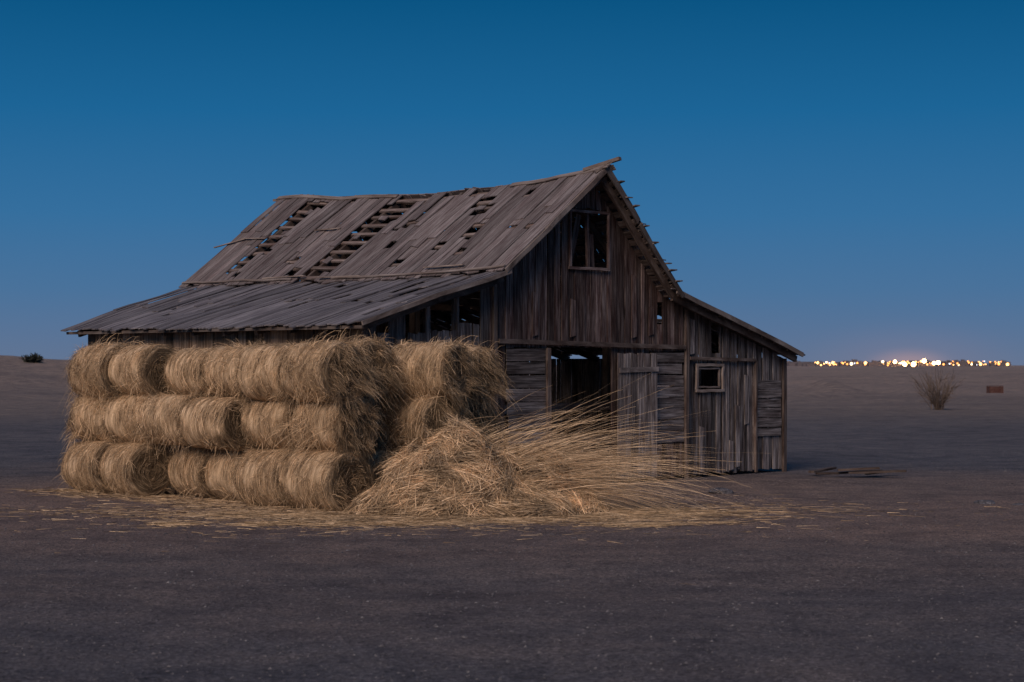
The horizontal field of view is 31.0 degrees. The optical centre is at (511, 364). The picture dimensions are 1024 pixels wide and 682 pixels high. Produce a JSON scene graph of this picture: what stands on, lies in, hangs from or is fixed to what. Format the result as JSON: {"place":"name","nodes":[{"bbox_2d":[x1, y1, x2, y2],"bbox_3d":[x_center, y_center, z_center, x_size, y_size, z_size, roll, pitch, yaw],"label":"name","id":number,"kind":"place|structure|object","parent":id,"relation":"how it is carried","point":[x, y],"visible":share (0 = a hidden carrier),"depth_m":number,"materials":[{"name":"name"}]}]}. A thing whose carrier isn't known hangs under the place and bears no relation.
{"place":"outdoors","nodes":[
{"label":"outdoors","id":0,"kind":"place"},
{"bbox_2d":[0,355,1023,681],"bbox_3d":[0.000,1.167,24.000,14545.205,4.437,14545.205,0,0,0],"label":"ground","id":1,"kind":"structure","parent":0,"point":[848,417],"depth_m":19.32,"materials":[{"name":"brown soil"}]},
{"bbox_2d":[20,353,43,362],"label":"desert shrub","id":2,"kind":"object","parent":1,"relation":"on","point":[34,358],"visible":0.99,"depth_m":161.67,"materials":[{"name":"green plant"}]},
{"bbox_2d":[56,439,117,493],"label":"hay bale","id":3,"kind":"object","parent":1,"relation":"on","point":[80,465],"visible":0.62,"depth_m":31.65,"materials":[{"name":"plant"}]},
{"bbox_2d":[59,393,113,449],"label":"hay bale","id":4,"kind":"object","parent":3,"relation":"on","point":[83,421],"visible":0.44,"depth_m":32.07,"materials":[{"name":"plant"}]},
{"bbox_2d":[55,333,143,416],"bbox_3d":[-7.011,0.359,32.127,1.891,1.792,1.804,-6,3,-43],"label":"hay bale","id":5,"kind":"object","parent":4,"relation":"on","point":[88,364],"visible":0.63,"depth_m":31.82,"materials":[{"name":"plant"}]},
{"bbox_2d":[90,440,174,495],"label":"hay bale","id":6,"kind":"object","parent":1,"relation":"on","point":[122,469],"visible":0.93,"depth_m":30.84,"materials":[{"name":"plant"}]},
{"bbox_2d":[82,393,176,449],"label":"hay bale","id":7,"kind":"object","parent":6,"relation":"on","point":[119,413],"visible":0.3,"depth_m":31.32,"materials":[{"name":"plant"}]},
{"bbox_2d":[89,340,180,403],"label":"hay bale","id":8,"kind":"object","parent":7,"relation":"on","point":[137,369],"visible":0.84,"depth_m":31.01,"materials":[{"name":"plant"}]},
{"bbox_2d":[124,387,209,475],"bbox_3d":[-5.585,1.109,30.578,1.881,1.556,1.477,-1,6,43],"label":"hay bale","id":9,"kind":"object","parent":6,"relation":"on","point":[156,417],"visible":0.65,"depth_m":30.25,"materials":[{"name":"plant"}]},
{"bbox_2d":[161,346,223,397],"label":"hay bale","id":10,"kind":"object","parent":9,"relation":"on","point":[181,375],"visible":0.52,"depth_m":30.42,"materials":[{"name":"plant"}]},
{"bbox_2d":[165,446,216,498],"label":"hay bale","id":11,"kind":"object","parent":1,"relation":"on","point":[184,476],"visible":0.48,"depth_m":30.37,"materials":[{"name":"plant"}]},
{"bbox_2d":[195,445,260,501],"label":"hay bale","id":12,"kind":"object","parent":1,"relation":"on","point":[217,471],"visible":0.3,"depth_m":29.73,"materials":[{"name":"plant"}]},
{"bbox_2d":[172,395,254,468],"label":"hay bale","id":13,"kind":"object","parent":12,"relation":"on","point":[211,422],"visible":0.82,"depth_m":29.33,"materials":[{"name":"plant"}]},
{"bbox_2d":[194,339,271,415],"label":"hay bale","id":14,"kind":"object","parent":13,"relation":"on","point":[217,373],"visible":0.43,"depth_m":29.70,"materials":[{"name":"plant"}]},
{"bbox_2d":[225,446,299,508],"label":"hay bale","id":15,"kind":"object","parent":1,"relation":"on","point":[256,481],"visible":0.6,"depth_m":28.50,"materials":[{"name":"plant"}]},
{"bbox_2d":[235,399,296,457],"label":"hay bale","id":16,"kind":"object","parent":15,"relation":"on","point":[257,424],"visible":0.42,"depth_m":28.82,"materials":[{"name":"plant"}]},
{"bbox_2d":[227,339,309,407],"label":"hay bale","id":17,"kind":"object","parent":16,"relation":"on","point":[254,379],"visible":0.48,"depth_m":28.66,"materials":[{"name":"plant"}]},
{"bbox_2d":[273,447,376,511],"bbox_3d":[-2.873,1.880,27.978,1.495,1.450,1.403,0,0,43],"label":"hay bale","id":18,"kind":"object","parent":1,"relation":"on","point":[311,479],"visible":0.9,"depth_m":27.68,"materials":[{"name":"plant"}]},
{"bbox_2d":[257,395,382,476],"bbox_3d":[-2.824,1.128,28.247,1.804,1.642,1.733,-3,-25,42],"label":"hay bale","id":19,"kind":"object","parent":18,"relation":"on","point":[336,433],"visible":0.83,"depth_m":27.92,"materials":[{"name":"plant"}]},
{"bbox_2d":[267,332,385,429],"bbox_3d":[-2.862,0.349,27.985,1.830,1.734,1.804,-1,0,-43],"label":"hay bale","id":20,"kind":"object","parent":19,"relation":"on","point":[322,372],"visible":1,"depth_m":27.68,"materials":[{"name":"plant"}]},
{"bbox_2d":[354,445,400,485],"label":"hay bale","id":21,"kind":"object","parent":1,"relation":"on","point":[381,456],"visible":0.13,"depth_m":28.63,"materials":[{"name":"plant"}]},
{"bbox_2d":[361,396,402,457],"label":"hay bale","id":22,"kind":"object","parent":21,"relation":"on","point":[384,435],"visible":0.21,"depth_m":29.03,"materials":[{"name":"plant"}]},
{"bbox_2d":[332,326,414,429],"bbox_3d":[-2.440,0.354,29.058,2.060,2.078,2.073,0,-6,-38],"label":"hay bale","id":23,"kind":"object","parent":22,"relation":"on","point":[383,360],"visible":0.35,"depth_m":28.79,"materials":[{"name":"plant"}]},
{"bbox_2d":[60,157,804,484],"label":"wooden barn","id":24,"kind":"structure","parent":1,"relation":"on","point":[523,289],"depth_m":34.69,"materials":[{"name":"brown wood"}]},
{"bbox_2d":[568,209,609,270],"bbox_3d":[1.361,-2.274,33.803,0.199,1.099,1.105,0,0,44],"label":"gable window frame","id":25,"kind":"structure","parent":24,"relation":"in","point":[572,236],"depth_m":33.77,"materials":[{"name":"brown wood"}]},
{"bbox_2d":[617,353,658,479],"bbox_3d":[2.360,0.956,34.569,1.074,2.357,0.072,0,0,-44],"label":"barn door","id":26,"kind":"structure","parent":24,"relation":"in","point":[634,371],"depth_m":34.56,"materials":[{"name":"brown wood"}]},
{"bbox_2d":[695,363,724,391],"bbox_3d":[3.878,0.255,36.316,0.085,0.571,0.889,0,0,44],"label":"window frame","id":27,"kind":"structure","parent":24,"relation":"in","point":[721,383],"depth_m":36.32,"materials":[{"name":"brown wood"}]},
{"bbox_2d":[462,400,510,448],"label":"hay bale","id":28,"kind":"object","parent":1,"relation":"on","point":[491,425],"visible":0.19,"depth_m":30.11,"materials":[{"name":"plant"}]},
{"bbox_2d":[448,335,521,426],"bbox_3d":[-0.872,0.395,30.183,1.804,1.756,1.853,2,2,45],"label":"hay bale","id":29,"kind":"object","parent":28,"relation":"on","point":[491,370],"visible":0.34,"depth_m":29.87,"materials":[{"name":"plant"}]},
{"bbox_2d":[0,486,1016,584],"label":"loose straw","id":30,"kind":"object","parent":1,"relation":"on","point":[334,519],"visible":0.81,"depth_m":26.46,"materials":[{"name":"beige plant"}]},
{"bbox_2d":[342,385,746,517],"bbox_3d":[0.616,1.556,27.670,6.438,2.876,3.713,0,0,0],"label":"straw pile","id":31,"kind":"object","parent":1,"relation":"on","point":[454,467],"visible":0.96,"depth_m":27.02,"materials":[{"name":"beige plant"}]},
{"bbox_2d":[708,487,733,493],"bbox_3d":[3.413,2.073,30.208,0.420,0.136,0.243,0,0,0],"label":"rock","id":32,"kind":"object","parent":1,"relation":"on","point":[719,490],"visible":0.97,"depth_m":30.11,"materials":[{"name":"grey stone"}]},
{"bbox_2d":[808,467,906,474],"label":"fallen boards","id":33,"kind":"object","parent":1,"relation":"on","point":[866,470],"visible":1,"depth_m":35.98,"materials":[{"name":"brown wood"}]},
{"bbox_2d":[787,359,1010,365],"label":"distant town","id":34,"kind":"object","parent":1,"relation":"on","point":[923,362],"visible":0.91,"depth_m":2967.91},
{"bbox_2d":[904,364,965,409],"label":"dry bush","id":35,"kind":"object","parent":1,"relation":"on","point":[935,400],"visible":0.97,"depth_m":90.85,"materials":[{"name":"brown plant"}]},
{"bbox_2d":[974,500,994,503],"bbox_3d":[7.483,2.188,29.303,0.336,0.100,0.258,0,0,0],"label":"rock","id":36,"kind":"object","parent":1,"relation":"on","point":[984,502],"visible":0.78,"depth_m":29.22,"materials":[{"name":"grey stone"}]},
{"bbox_2d":[986,386,1003,392],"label":"rusty crate","id":37,"kind":"object","parent":1,"relation":"on","point":[989,389],"visible":1,"depth_m":159.57,"materials":[{"name":"brown metal"}]},
{"bbox_2d":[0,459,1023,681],"bbox_3d":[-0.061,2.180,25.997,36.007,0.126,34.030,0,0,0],"label":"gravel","id":38,"kind":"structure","parent":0,"point":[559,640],"depth_m":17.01,"materials":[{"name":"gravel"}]},
{"bbox_2d":[0,0,1023,364],"label":"sky","id":39,"kind":"structure","parent":0,"point":[840,180],"materials":[{"name":"blue"}]},
{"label":"hay bale","id":40,"kind":"object","parent":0,"visible":0},
{"bbox_2d":[383,389,485,452],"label":"hay bale","id":41,"kind":"object","parent":40,"relation":"on","point":[421,423],"visible":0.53,"depth_m":28.95,"materials":[{"name":"plant"}]},
{"bbox_2d":[387,335,497,421],"bbox_3d":[-1.214,0.328,29.252,1.881,1.728,1.640,-1,0,33],"label":"hay bale","id":42,"kind":"object","parent":41,"relation":"on","point":[444,369],"visible":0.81,"depth_m":28.99,"materials":[{"name":"plant"}]}
]}

